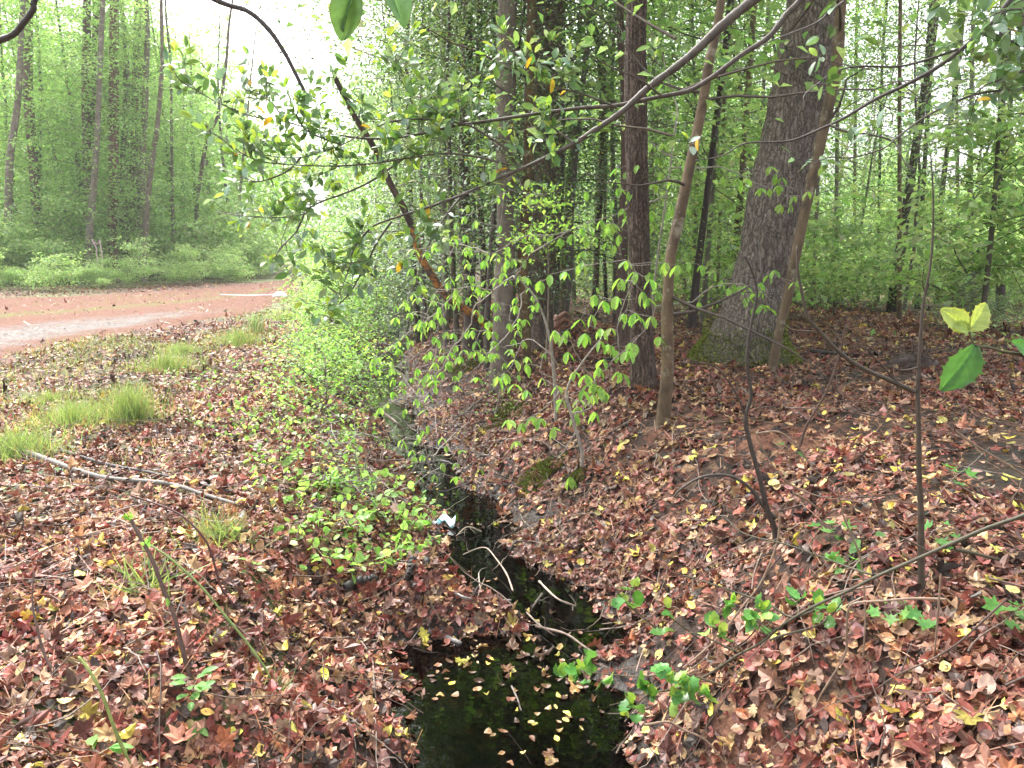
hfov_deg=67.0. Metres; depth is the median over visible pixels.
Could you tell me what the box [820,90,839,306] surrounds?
young tree
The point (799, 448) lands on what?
dry cane
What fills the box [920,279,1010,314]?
woodland shrub
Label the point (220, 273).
roadside shrub
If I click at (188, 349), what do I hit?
grass tuft
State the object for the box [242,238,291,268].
roadside shrub
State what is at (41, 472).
seedling
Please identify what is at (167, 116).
roadside tree
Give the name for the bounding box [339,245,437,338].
holly bush
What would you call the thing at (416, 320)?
young tree
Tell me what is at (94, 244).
trunk
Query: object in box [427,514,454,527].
wrapper
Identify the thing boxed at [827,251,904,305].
woodland shrub
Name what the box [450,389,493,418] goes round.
fallen branch
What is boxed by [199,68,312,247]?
roadside tree
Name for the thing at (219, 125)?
roadside tree
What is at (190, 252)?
roadside shrub
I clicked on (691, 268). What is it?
woodland shrub
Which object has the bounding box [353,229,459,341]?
holly bush
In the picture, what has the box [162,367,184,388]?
seedling
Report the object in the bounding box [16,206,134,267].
roadside shrub
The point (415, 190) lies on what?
distant tree
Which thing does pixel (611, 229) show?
beech sapling
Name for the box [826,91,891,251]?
distant tree
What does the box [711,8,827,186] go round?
distant tree
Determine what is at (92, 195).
pale tree
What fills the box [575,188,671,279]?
woodland shrub
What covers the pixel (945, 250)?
woodland shrub
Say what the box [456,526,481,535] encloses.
stick
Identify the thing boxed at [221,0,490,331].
holly tree
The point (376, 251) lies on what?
holly bush
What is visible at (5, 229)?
roadside shrub
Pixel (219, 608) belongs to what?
green cane
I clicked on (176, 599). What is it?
dry twig
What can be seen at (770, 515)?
bare sapling
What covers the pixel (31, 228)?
roadside shrub
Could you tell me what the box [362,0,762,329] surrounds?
holly tree
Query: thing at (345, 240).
holly bush
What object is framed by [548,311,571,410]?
rotten snag
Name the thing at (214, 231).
roadside shrub
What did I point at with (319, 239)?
ditch bush
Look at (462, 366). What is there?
moss
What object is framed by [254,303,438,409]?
ditch bush
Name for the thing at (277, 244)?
roadside shrub
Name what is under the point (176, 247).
roadside shrub
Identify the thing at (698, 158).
holly tree
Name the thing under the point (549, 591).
stick
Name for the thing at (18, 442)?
grass tuft
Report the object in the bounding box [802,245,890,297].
woodland shrub
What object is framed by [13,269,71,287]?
roadside shrub
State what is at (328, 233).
ditch bush
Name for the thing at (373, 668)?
stick
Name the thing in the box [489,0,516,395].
grey tree
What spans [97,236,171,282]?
roadside shrub
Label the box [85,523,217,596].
grass tuft
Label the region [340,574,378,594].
rotten log
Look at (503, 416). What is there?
moss
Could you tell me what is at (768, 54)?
distant tree
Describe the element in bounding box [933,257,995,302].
woodland shrub
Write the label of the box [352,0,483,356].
dark tree
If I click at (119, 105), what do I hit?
roadside tree
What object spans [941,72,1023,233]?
distant tree
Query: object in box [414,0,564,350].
fluted tree
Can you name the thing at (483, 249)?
dark tree
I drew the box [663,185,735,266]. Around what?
woodland shrub
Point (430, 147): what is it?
distant tree
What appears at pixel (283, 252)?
roadside shrub
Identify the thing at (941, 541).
seedling
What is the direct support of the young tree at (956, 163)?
on the ground at (722, 725)
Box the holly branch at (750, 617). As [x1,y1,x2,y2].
[683,513,1023,679]
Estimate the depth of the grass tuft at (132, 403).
5.80 m
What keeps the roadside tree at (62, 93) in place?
on the ground at (722, 725)
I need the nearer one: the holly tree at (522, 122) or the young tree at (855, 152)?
the holly tree at (522, 122)
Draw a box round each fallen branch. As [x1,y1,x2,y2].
[60,449,231,491]
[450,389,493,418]
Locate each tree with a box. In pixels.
[0,0,80,227]
[0,0,105,279]
[0,0,106,283]
[0,0,107,249]
[0,0,156,282]
[0,0,164,277]
[0,0,190,280]
[0,0,194,262]
[0,1,80,218]
[0,2,80,219]
[0,4,61,210]
[0,41,102,244]
[0,53,56,211]
[1,0,129,266]
[1,1,107,275]
[7,0,225,276]
[10,8,187,214]
[36,0,235,248]
[37,0,174,221]
[42,15,203,228]
[54,0,229,275]
[55,1,178,279]
[57,0,188,278]
[59,0,195,281]
[62,2,203,277]
[70,0,257,278]
[101,13,260,270]
[121,47,208,237]
[128,27,210,272]
[131,25,238,224]
[135,0,234,277]
[146,0,1023,332]
[155,1,284,273]
[157,26,243,270]
[161,31,254,268]
[168,25,251,208]
[173,5,279,260]
[196,0,592,345]
[197,57,279,238]
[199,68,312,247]
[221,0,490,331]
[226,0,680,367]
[231,0,670,358]
[243,0,767,376]
[254,0,618,280]
[257,6,596,290]
[264,0,618,318]
[269,0,717,325]
[273,0,572,332]
[282,0,568,243]
[284,0,490,280]
[309,19,424,258]
[315,10,458,258]
[332,76,492,337]
[342,0,739,362]
[345,15,488,275]
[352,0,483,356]
[354,0,758,336]
[361,8,668,293]
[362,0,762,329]
[402,12,593,281]
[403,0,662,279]
[405,0,429,342]
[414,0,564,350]
[418,0,710,313]
[424,1,699,302]
[427,2,432,319]
[433,0,835,324]
[441,0,488,346]
[452,14,491,266]
[459,0,763,302]
[475,0,486,316]
[482,0,737,296]
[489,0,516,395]
[516,0,743,348]
[517,4,651,235]
[557,0,891,329]
[565,0,770,291]
[566,6,616,320]
[566,30,647,249]
[570,0,889,322]
[571,0,908,287]
[574,4,619,228]
[575,7,740,236]
[575,121,620,269]
[577,0,757,289]
[577,0,766,249]
[580,0,894,269]
[607,0,781,310]
[610,0,946,371]
[615,8,717,234]
[624,0,657,391]
[647,0,777,292]
[647,0,876,198]
[647,8,779,281]
[648,0,776,292]
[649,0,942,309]
[652,0,927,301]
[664,0,879,288]
[664,18,769,275]
[679,0,929,254]
[682,0,1023,175]
[687,0,834,367]
[692,0,909,292]
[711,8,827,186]
[735,53,845,192]
[739,0,995,302]
[759,0,1019,308]
[800,132,872,259]
[803,18,888,258]
[808,0,1022,318]
[809,0,951,302]
[810,176,819,308]
[820,0,975,299]
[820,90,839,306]
[826,38,962,238]
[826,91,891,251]
[832,0,1023,331]
[845,0,1023,316]
[885,0,935,312]
[886,74,968,199]
[897,0,902,320]
[934,10,976,302]
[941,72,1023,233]
[944,6,977,309]
[955,0,959,299]
[1007,13,1020,301]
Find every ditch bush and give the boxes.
[229,328,400,427]
[242,322,338,379]
[254,260,391,356]
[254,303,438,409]
[262,327,384,396]
[266,287,378,343]
[277,240,391,325]
[277,249,409,347]
[281,213,384,298]
[281,228,379,296]
[281,271,416,371]
[282,205,384,288]
[284,225,403,323]
[287,281,351,316]
[301,194,424,285]
[306,240,397,304]
[317,265,408,332]
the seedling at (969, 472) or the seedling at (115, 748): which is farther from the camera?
the seedling at (969, 472)
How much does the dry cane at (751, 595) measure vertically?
0.630 m
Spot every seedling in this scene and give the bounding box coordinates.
[38,468,64,475]
[85,734,134,753]
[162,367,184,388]
[170,666,218,710]
[186,717,208,741]
[189,374,203,393]
[238,557,265,576]
[300,553,318,569]
[776,443,804,463]
[804,518,852,539]
[823,551,864,578]
[845,525,885,553]
[866,600,916,625]
[905,604,947,630]
[916,520,959,549]
[942,463,978,488]
[982,595,1023,629]
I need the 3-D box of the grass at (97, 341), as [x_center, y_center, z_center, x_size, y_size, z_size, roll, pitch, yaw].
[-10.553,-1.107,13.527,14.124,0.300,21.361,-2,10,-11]
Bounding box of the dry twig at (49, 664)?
[31,571,58,675]
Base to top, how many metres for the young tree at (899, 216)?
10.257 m
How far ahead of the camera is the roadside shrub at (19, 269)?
26.63 m
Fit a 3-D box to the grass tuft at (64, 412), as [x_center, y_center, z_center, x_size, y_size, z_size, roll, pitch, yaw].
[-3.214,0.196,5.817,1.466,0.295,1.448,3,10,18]
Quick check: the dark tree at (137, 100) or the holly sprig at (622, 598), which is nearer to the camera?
the holly sprig at (622, 598)
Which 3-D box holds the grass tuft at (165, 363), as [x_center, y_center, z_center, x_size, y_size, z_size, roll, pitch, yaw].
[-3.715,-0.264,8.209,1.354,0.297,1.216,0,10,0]
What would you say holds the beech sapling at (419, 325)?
on the ground at (722, 725)
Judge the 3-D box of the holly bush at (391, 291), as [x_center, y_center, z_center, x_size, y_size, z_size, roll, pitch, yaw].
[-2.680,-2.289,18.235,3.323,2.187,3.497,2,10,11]
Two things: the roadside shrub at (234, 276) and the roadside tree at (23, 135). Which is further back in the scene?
the roadside tree at (23, 135)
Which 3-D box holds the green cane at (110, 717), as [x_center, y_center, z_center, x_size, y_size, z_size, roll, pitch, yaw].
[-1.112,0.946,2.132,0.164,0.399,0.018,3,10,19]
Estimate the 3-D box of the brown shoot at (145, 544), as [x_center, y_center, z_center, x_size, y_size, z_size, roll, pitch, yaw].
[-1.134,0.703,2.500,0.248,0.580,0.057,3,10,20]
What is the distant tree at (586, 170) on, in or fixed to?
on the ground at (722, 725)
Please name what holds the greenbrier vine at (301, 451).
on the ground at (722, 725)
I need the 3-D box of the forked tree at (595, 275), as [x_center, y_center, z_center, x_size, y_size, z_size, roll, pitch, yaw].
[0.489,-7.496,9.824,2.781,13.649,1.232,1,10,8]
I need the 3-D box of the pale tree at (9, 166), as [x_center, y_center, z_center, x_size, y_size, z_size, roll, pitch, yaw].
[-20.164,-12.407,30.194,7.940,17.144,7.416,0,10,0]
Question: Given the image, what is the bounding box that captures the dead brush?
[266,293,532,523]
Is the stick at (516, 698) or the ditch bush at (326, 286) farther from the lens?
the ditch bush at (326, 286)
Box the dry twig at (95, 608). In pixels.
[42,572,133,643]
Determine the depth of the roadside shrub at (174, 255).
30.73 m
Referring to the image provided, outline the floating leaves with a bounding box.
[366,359,603,765]
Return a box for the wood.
[0,0,1023,275]
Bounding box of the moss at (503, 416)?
[475,400,529,436]
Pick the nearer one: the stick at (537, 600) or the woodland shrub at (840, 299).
the stick at (537, 600)
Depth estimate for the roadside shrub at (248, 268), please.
35.69 m
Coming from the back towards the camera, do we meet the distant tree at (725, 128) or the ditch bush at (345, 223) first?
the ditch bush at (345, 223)
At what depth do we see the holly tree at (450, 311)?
13.83 m
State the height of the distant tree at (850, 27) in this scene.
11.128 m
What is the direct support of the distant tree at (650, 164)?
on the ground at (722, 725)
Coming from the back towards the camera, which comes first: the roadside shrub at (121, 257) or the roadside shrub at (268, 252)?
the roadside shrub at (268, 252)
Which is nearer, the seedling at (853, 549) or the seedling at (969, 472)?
the seedling at (853, 549)
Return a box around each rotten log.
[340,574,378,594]
[405,541,429,565]
[405,556,417,578]
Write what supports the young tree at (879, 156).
on the ground at (722, 725)
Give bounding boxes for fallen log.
[600,355,620,360]
[809,348,846,355]
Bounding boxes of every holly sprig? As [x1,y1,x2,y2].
[553,648,722,689]
[611,577,655,628]
[618,662,718,723]
[649,597,699,639]
[939,302,1023,391]
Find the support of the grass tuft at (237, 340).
on the ground at (722, 725)
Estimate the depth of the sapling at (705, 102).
4.81 m
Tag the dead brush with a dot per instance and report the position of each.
(355, 461)
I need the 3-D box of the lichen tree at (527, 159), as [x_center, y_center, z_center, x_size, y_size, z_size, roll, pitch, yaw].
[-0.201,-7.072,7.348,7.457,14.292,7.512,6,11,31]
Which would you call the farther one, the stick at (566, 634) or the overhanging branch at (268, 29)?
the overhanging branch at (268, 29)
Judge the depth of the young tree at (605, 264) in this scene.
12.65 m
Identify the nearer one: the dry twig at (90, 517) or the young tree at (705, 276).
the dry twig at (90, 517)
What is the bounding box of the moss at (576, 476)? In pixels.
[564,464,587,488]
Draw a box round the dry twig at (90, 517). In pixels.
[19,517,144,533]
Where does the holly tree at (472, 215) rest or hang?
on the ground at (722, 725)
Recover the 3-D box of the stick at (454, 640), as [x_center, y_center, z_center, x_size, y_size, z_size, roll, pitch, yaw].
[-0.298,1.117,3.441,0.170,0.063,0.046,3,10,17]
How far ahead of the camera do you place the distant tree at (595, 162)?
28.69 m
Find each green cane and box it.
[78,656,130,764]
[150,545,277,690]
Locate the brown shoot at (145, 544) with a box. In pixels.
[122,512,192,679]
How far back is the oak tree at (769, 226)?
6.69 m
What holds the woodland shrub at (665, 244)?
on the ground at (722, 725)
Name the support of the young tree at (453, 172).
on the ground at (722, 725)
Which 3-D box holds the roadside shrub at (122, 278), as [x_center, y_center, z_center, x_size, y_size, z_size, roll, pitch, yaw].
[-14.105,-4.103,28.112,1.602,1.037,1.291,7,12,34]
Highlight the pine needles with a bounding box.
[0,324,1023,767]
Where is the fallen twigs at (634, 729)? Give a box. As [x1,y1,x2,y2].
[0,315,1023,767]
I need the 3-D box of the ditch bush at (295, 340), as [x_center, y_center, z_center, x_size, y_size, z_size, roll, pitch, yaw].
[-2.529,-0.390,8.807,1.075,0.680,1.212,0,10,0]
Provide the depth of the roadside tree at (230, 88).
54.55 m
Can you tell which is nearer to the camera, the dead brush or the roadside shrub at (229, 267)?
the dead brush
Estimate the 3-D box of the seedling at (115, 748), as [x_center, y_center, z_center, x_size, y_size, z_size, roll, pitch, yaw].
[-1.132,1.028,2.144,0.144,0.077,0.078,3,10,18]
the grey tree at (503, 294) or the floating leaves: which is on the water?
the floating leaves
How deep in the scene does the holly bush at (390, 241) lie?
24.77 m
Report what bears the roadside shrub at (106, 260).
on the ground at (722, 725)
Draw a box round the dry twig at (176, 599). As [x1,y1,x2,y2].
[157,589,194,610]
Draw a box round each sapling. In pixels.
[364,193,569,484]
[463,0,1007,428]
[468,369,521,418]
[473,181,597,360]
[492,260,681,489]
[556,20,811,316]
[673,237,778,546]
[782,152,962,596]
[796,314,878,453]
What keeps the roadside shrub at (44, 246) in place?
on the ground at (722, 725)
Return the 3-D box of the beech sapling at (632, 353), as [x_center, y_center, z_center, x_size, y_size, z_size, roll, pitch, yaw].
[0.450,-0.019,4.856,1.195,1.510,0.789,0,10,0]
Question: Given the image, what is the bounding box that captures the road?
[0,272,314,358]
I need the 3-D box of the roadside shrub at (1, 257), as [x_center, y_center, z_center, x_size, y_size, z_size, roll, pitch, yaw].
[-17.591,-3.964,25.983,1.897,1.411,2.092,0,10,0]
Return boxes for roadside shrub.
[0,197,107,255]
[0,202,53,271]
[0,211,39,277]
[0,212,50,269]
[0,225,72,273]
[0,229,55,278]
[0,233,84,276]
[0,247,20,284]
[0,264,32,287]
[0,267,37,286]
[1,210,75,276]
[2,179,129,269]
[5,234,104,277]
[13,249,101,290]
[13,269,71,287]
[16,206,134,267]
[23,261,57,288]
[31,199,151,267]
[44,236,113,278]
[61,263,107,284]
[71,249,141,275]
[71,264,115,282]
[76,265,115,284]
[82,259,110,282]
[88,277,114,287]
[89,252,122,283]
[96,217,170,271]
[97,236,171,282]
[106,258,147,284]
[120,263,159,280]
[128,236,205,269]
[144,264,179,282]
[149,228,211,275]
[149,236,232,271]
[150,243,206,280]
[151,207,287,278]
[153,196,238,267]
[164,274,184,282]
[166,244,219,281]
[168,186,287,260]
[169,218,210,271]
[169,236,234,271]
[178,197,258,265]
[180,197,286,266]
[185,211,274,267]
[192,197,261,262]
[192,200,290,271]
[195,247,230,278]
[196,249,257,281]
[208,263,233,281]
[210,243,253,275]
[224,266,246,281]
[236,243,276,273]
[238,262,259,278]
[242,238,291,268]
[243,227,296,271]
[256,256,277,276]
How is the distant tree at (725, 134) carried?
on the ground at (722, 725)
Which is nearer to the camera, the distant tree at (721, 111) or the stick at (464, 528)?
the stick at (464, 528)
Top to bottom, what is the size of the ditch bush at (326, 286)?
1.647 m
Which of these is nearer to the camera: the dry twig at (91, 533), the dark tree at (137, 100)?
the dry twig at (91, 533)
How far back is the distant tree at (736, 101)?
22.46 m
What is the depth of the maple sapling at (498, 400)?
6.80 m
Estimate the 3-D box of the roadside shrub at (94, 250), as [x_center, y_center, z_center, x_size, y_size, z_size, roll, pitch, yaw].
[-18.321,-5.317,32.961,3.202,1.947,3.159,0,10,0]
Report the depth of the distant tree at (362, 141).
32.59 m
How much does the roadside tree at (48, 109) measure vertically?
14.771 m
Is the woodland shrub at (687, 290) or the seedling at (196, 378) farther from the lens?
the woodland shrub at (687, 290)
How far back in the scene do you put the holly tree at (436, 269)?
12.49 m
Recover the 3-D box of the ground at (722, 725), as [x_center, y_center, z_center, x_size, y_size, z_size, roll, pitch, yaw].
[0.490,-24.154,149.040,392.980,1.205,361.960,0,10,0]
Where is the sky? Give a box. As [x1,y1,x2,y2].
[0,0,1023,254]
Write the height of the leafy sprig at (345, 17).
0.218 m
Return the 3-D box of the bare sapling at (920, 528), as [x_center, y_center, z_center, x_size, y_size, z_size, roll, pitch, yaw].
[1.008,0.029,2.219,0.491,1.340,0.072,0,10,0]
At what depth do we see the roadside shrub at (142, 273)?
31.29 m
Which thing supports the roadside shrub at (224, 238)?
on the ground at (722, 725)
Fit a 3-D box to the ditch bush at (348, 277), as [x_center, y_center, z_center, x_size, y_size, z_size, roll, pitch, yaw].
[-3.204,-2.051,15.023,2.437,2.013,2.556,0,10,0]
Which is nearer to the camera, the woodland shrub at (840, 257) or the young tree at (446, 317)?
the young tree at (446, 317)
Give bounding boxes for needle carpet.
[0,280,297,357]
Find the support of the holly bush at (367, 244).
on the ground at (722, 725)
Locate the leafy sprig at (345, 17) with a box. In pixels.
[329,0,411,40]
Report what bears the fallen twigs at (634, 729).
on the ground at (722, 725)
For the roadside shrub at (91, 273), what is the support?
on the ground at (722, 725)
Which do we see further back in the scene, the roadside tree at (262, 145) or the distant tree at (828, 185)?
the roadside tree at (262, 145)
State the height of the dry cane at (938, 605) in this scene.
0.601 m
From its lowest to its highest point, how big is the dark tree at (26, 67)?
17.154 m
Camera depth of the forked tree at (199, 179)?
38.34 m
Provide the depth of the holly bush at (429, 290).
14.52 m
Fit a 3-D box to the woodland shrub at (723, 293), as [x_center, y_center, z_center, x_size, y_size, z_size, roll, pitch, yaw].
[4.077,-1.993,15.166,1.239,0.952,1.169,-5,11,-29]
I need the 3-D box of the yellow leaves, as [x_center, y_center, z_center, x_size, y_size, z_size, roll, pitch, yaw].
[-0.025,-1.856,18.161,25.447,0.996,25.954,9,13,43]
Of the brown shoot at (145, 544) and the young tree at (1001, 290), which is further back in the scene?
the young tree at (1001, 290)
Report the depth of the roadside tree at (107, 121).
37.11 m
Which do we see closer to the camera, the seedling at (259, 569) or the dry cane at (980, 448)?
the dry cane at (980, 448)
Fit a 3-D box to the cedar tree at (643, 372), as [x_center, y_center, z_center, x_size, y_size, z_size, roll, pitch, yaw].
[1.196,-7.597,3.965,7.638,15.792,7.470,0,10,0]
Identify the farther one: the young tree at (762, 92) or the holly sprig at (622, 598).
the young tree at (762, 92)
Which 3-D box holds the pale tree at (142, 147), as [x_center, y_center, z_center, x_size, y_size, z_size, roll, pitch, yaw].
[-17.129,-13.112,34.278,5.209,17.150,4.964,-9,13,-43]
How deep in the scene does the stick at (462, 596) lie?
3.54 m
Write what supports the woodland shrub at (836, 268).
on the ground at (722, 725)
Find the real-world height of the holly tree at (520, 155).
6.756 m
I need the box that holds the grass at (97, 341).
[0,290,319,467]
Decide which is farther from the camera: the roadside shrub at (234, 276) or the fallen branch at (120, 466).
the roadside shrub at (234, 276)
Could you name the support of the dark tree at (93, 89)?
on the ground at (722, 725)
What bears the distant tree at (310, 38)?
on the ground at (722, 725)
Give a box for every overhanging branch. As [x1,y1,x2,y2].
[0,0,38,49]
[211,0,324,92]
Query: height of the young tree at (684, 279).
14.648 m
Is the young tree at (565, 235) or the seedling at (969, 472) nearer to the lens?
the seedling at (969, 472)
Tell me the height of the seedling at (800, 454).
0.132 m
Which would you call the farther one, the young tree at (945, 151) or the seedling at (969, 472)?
the young tree at (945, 151)
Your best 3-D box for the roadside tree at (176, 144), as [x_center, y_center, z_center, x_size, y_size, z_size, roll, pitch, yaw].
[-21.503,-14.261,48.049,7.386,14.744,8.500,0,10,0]
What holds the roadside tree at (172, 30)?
on the ground at (722, 725)
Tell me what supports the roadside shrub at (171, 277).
on the ground at (722, 725)
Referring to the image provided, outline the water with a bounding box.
[363,295,636,767]
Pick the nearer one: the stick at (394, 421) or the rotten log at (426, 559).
the rotten log at (426, 559)
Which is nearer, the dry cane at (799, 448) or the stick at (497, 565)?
the dry cane at (799, 448)
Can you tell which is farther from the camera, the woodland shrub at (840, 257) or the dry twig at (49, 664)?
the woodland shrub at (840, 257)
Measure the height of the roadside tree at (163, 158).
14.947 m
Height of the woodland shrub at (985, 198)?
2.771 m
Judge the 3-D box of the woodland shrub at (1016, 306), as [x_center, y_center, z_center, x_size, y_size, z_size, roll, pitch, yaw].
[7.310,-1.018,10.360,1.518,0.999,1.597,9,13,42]
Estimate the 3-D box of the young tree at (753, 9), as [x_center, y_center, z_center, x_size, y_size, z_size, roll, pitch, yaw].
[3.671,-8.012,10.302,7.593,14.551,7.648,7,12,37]
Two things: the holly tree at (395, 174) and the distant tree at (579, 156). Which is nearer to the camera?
the holly tree at (395, 174)
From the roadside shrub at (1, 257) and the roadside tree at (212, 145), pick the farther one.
the roadside tree at (212, 145)
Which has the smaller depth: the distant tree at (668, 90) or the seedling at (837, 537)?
the seedling at (837, 537)
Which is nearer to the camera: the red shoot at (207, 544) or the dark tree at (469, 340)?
the red shoot at (207, 544)
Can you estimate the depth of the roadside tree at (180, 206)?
44.65 m
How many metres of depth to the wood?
49.27 m
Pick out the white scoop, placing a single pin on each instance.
(280, 294)
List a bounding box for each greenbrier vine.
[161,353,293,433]
[198,395,414,489]
[227,442,467,582]
[245,361,387,439]
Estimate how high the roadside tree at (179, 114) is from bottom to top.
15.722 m
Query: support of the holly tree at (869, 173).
on the ground at (722, 725)
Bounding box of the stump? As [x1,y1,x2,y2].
[95,425,115,436]
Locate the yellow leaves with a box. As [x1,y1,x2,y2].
[0,286,1023,767]
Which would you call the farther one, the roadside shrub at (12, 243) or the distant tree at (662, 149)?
the roadside shrub at (12, 243)
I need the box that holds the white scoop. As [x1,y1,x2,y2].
[220,291,287,296]
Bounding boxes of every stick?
[359,639,388,698]
[384,412,404,431]
[427,627,461,643]
[454,592,510,600]
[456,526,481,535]
[463,543,513,590]
[511,685,521,710]
[526,612,554,635]
[529,593,548,613]
[535,625,606,661]
[538,580,575,609]
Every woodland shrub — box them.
[561,233,663,281]
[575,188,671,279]
[575,260,609,288]
[578,163,810,303]
[590,128,755,279]
[598,64,917,302]
[599,233,682,295]
[662,228,721,285]
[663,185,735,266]
[701,264,726,299]
[713,197,807,273]
[790,254,888,313]
[792,210,918,304]
[793,244,880,308]
[794,207,865,294]
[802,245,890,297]
[818,280,856,304]
[826,76,1023,312]
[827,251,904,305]
[832,197,955,296]
[844,198,935,257]
[848,177,992,299]
[855,258,945,303]
[875,215,1020,302]
[879,101,1023,310]
[880,232,1022,328]
[911,174,1023,292]
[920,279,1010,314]
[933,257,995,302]
[958,290,1023,325]
[959,264,1021,301]
[962,253,1023,308]
[992,284,1023,326]
[994,217,1023,279]
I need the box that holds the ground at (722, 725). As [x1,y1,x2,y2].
[0,255,1023,767]
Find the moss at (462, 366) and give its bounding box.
[445,358,482,381]
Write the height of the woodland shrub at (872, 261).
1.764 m
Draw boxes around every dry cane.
[644,721,729,767]
[682,512,780,668]
[755,430,841,510]
[755,434,867,503]
[790,491,819,509]
[815,597,945,708]
[841,511,865,658]
[875,598,1007,689]
[933,573,941,656]
[953,429,1023,475]
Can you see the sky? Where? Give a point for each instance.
(284, 69)
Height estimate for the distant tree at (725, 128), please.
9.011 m
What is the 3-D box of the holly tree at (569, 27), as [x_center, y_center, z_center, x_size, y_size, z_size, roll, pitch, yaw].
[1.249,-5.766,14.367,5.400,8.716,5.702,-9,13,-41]
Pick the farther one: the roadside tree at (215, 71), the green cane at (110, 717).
the roadside tree at (215, 71)
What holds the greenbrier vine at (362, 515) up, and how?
on the ground at (722, 725)
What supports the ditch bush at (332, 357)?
on the ground at (722, 725)
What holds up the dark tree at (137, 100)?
on the ground at (722, 725)
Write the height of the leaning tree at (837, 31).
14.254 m
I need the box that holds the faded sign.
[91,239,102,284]
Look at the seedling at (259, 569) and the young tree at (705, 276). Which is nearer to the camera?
the seedling at (259, 569)
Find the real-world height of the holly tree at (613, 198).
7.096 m
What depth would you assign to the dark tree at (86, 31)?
34.12 m
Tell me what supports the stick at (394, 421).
on the water
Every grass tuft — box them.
[0,375,146,413]
[0,388,171,437]
[0,407,99,463]
[72,373,200,433]
[76,346,225,375]
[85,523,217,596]
[123,338,232,356]
[149,491,294,557]
[183,324,293,348]
[216,309,310,321]
[237,311,274,333]
[263,659,306,704]
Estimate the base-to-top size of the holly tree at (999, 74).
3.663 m
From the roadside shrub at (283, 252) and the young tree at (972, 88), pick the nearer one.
the young tree at (972, 88)
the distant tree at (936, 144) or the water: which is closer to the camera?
the water
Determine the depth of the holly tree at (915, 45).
12.50 m
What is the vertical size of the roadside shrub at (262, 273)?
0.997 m
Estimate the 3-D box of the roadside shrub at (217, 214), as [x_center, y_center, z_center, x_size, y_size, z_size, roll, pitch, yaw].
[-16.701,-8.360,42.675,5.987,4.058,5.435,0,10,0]
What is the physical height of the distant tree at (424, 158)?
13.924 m
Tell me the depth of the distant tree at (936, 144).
45.87 m
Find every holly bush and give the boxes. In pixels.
[280,191,415,309]
[289,217,427,298]
[304,227,434,322]
[312,200,438,294]
[326,253,437,324]
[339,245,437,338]
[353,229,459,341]
[379,256,491,331]
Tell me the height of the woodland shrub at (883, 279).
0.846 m
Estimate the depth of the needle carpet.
18.81 m
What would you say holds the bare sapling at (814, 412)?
on the ground at (722, 725)
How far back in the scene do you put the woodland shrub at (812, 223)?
10.18 m
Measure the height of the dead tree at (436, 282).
2.847 m
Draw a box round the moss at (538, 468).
[516,450,568,495]
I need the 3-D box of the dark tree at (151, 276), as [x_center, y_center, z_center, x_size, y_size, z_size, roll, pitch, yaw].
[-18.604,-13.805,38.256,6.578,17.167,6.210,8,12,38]
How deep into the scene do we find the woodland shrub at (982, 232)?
16.57 m
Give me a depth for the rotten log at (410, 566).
3.58 m
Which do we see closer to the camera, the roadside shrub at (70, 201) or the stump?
the stump
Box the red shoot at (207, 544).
[130,494,241,613]
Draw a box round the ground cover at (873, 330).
[576,274,1022,354]
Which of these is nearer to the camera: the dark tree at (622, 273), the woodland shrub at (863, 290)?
the dark tree at (622, 273)
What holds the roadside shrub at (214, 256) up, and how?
on the ground at (722, 725)
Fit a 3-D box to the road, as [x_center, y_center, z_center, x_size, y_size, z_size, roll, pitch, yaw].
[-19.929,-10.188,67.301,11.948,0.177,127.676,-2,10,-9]
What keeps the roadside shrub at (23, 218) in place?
on the ground at (722, 725)
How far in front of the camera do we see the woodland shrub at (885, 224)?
17.29 m
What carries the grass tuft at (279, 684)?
on the ground at (722, 725)
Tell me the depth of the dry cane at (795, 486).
2.76 m
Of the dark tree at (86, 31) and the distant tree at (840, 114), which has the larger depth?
the dark tree at (86, 31)
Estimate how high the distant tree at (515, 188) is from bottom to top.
13.970 m
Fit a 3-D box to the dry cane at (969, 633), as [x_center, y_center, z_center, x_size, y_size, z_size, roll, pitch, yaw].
[1.136,0.696,2.058,0.284,0.328,0.015,4,11,24]
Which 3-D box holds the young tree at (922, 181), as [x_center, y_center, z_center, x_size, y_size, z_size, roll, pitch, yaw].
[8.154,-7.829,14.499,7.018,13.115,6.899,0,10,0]
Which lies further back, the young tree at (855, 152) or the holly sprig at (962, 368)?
the young tree at (855, 152)
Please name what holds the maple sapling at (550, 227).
on the ground at (722, 725)
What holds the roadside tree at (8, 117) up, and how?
on the ground at (722, 725)
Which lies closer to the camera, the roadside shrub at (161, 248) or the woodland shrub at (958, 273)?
the woodland shrub at (958, 273)
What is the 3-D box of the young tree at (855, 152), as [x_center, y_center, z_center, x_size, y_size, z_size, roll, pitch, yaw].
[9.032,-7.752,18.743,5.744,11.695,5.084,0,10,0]
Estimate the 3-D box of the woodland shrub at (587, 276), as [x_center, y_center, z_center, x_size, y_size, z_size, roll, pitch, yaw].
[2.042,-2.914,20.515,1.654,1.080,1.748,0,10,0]
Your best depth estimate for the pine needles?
3.41 m
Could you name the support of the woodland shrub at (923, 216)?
on the ground at (722, 725)
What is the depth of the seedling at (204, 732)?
2.35 m
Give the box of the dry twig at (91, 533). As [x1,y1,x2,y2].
[11,516,181,567]
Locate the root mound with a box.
[879,337,942,369]
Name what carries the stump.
on the ground at (722, 725)
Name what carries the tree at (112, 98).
on the ground at (722, 725)

